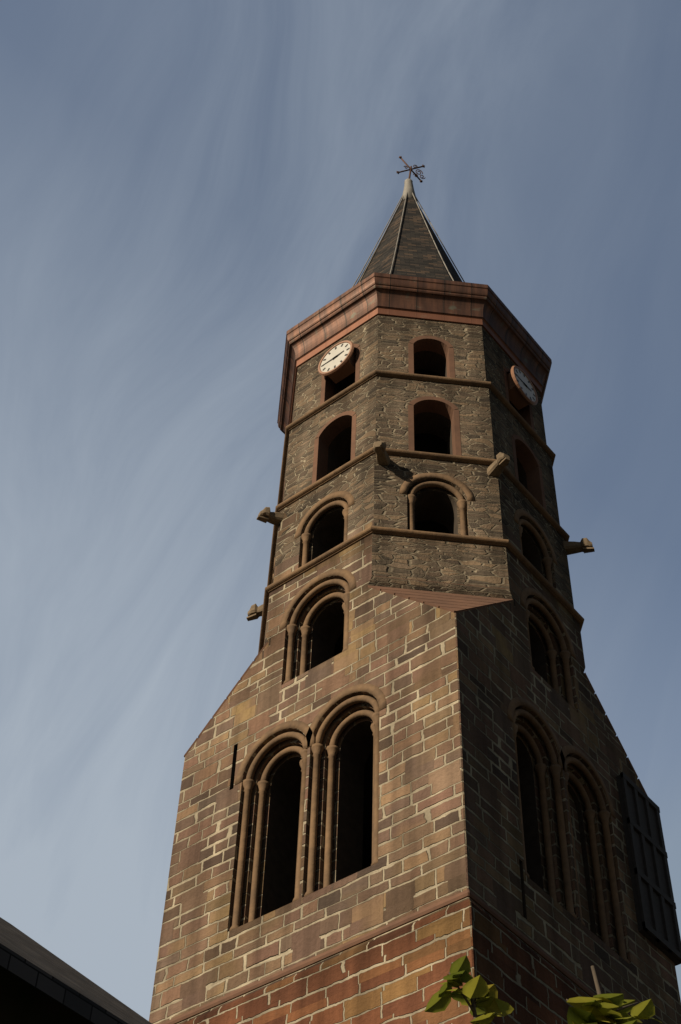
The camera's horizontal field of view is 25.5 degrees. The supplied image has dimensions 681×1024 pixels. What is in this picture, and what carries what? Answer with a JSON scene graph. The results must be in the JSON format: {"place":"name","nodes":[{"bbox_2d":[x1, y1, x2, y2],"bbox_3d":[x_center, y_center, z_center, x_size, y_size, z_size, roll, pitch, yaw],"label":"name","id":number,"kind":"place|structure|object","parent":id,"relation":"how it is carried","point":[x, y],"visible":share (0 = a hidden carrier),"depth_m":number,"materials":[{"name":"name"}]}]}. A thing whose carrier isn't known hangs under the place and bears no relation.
{"place":"outdoors","nodes":[
{"label":"outdoors","id":0,"kind":"place"},
{"bbox_2d":[0,966,93,1023],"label":"house walls","id":1,"kind":"structure","parent":0,"point":[22,1001],"depth_m":10.06,"materials":[{"name":"black"}]},
{"bbox_2d":[0,917,151,1023],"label":"house roof","id":2,"kind":"structure","parent":1,"relation":"on","point":[26,958],"depth_m":9.96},
{"bbox_2d":[0,0,680,1020],"label":"sky","id":3,"kind":"structure","parent":0,"point":[184,184],"materials":[{"name":"blue"}]},
{"bbox_2d":[424,955,661,1023],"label":"tree","id":4,"kind":"object","parent":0,"point":[585,1010],"depth_m":6.63,"materials":[{"name":"green plant"}]},
{"label":"ground","id":5,"kind":"structure","parent":0,"visible":0},
{"bbox_2d":[149,315,680,1023],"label":"tower shell","id":6,"kind":"object","parent":5,"relation":"on","point":[449,685],"visible":0.83,"depth_m":24.57},
{"bbox_2d":[161,889,595,1023],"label":"string course","id":7,"kind":"object","parent":6,"relation":"attached to","point":[390,927],"visible":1,"depth_m":21.26,"materials":[{"name":"red stone"}]},
{"bbox_2d":[334,433,449,858],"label":"belfry floors","id":8,"kind":"structure","parent":6,"relation":"on","point":[427,442],"depth_m":29.42,"materials":[{"name":"brown wood"}]},
{"bbox_2d":[264,336,546,644],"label":"window surrounds","id":9,"kind":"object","parent":6,"relation":"attached to","point":[336,425],"depth_m":31.71,"materials":[{"name":"stone"}]},
{"bbox_2d":[277,272,551,433],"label":"cornice","id":10,"kind":"structure","parent":6,"relation":"on","point":[353,308],"depth_m":34.30,"materials":[{"name":"brown stone"}]},
{"bbox_2d":[352,178,464,286],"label":"spire ridge trim","id":11,"kind":"structure","parent":10,"relation":"on","point":[408,191],"depth_m":41.52,"materials":[{"name":"grey metal"}]},
{"bbox_2d":[357,197,461,283],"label":"spire slates","id":12,"kind":"object","parent":11,"relation":"on","point":[417,254],"visible":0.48,"depth_m":39.20,"materials":[{"name":"grey stone"}]},
{"bbox_2d":[396,156,424,182],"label":"weather vane","id":13,"kind":"object","parent":11,"relation":"on","point":[411,169],"visible":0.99,"depth_m":44.64,"materials":[{"name":"metal"}]},
{"bbox_2d":[184,585,647,795],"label":"broach coping slabs","id":14,"kind":"structure","parent":6,"relation":"on","point":[454,603],"depth_m":26.20,"materials":[{"name":"red stone"}]},
{"bbox_2d":[258,370,583,652],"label":"string courses","id":15,"kind":"object","parent":6,"relation":"attached to","point":[524,561],"visible":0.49,"depth_m":29.73,"materials":[{"name":"stone"}]},
{"bbox_2d":[247,441,594,620],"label":"gargoyles","id":16,"kind":"object","parent":6,"relation":"attached to","point":[494,469],"visible":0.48,"depth_m":30.21,"materials":[{"name":"stone"}]},
{"bbox_2d":[320,343,535,401],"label":"clock dials","id":17,"kind":"object","parent":6,"relation":"attached to","point":[334,352],"visible":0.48,"depth_m":33.31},
{"bbox_2d":[321,344,534,399],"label":"clock numerals","id":18,"kind":"object","parent":17,"relation":"attached to","point":[348,348],"visible":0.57,"depth_m":33.28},
{"bbox_2d":[318,340,537,409],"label":"clock rims","id":19,"kind":"object","parent":6,"relation":"attached to","point":[519,399],"visible":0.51,"depth_m":33.19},
{"bbox_2d":[229,473,629,963],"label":"window arches","id":20,"kind":"structure","parent":6,"relation":"on","point":[377,705],"depth_m":25.10,"materials":[{"name":"stone"}]},
{"bbox_2d":[568,792,590,930],"bbox_3d":[3.647,5.833,24.678,0.350,3.258,0.756,-31,-57,25],"label":"column","id":21,"kind":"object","parent":6,"relation":"on","point":[580,868],"visible":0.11,"depth_m":24.85,"materials":[{"name":"brown stone"}]},
{"bbox_2d":[616,772,680,965],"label":"timber stair housing","id":22,"kind":"object","parent":6,"relation":"attached to","point":[656,914],"visible":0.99,"depth_m":25.62,"materials":[{"name":"brown wood"}]}
]}

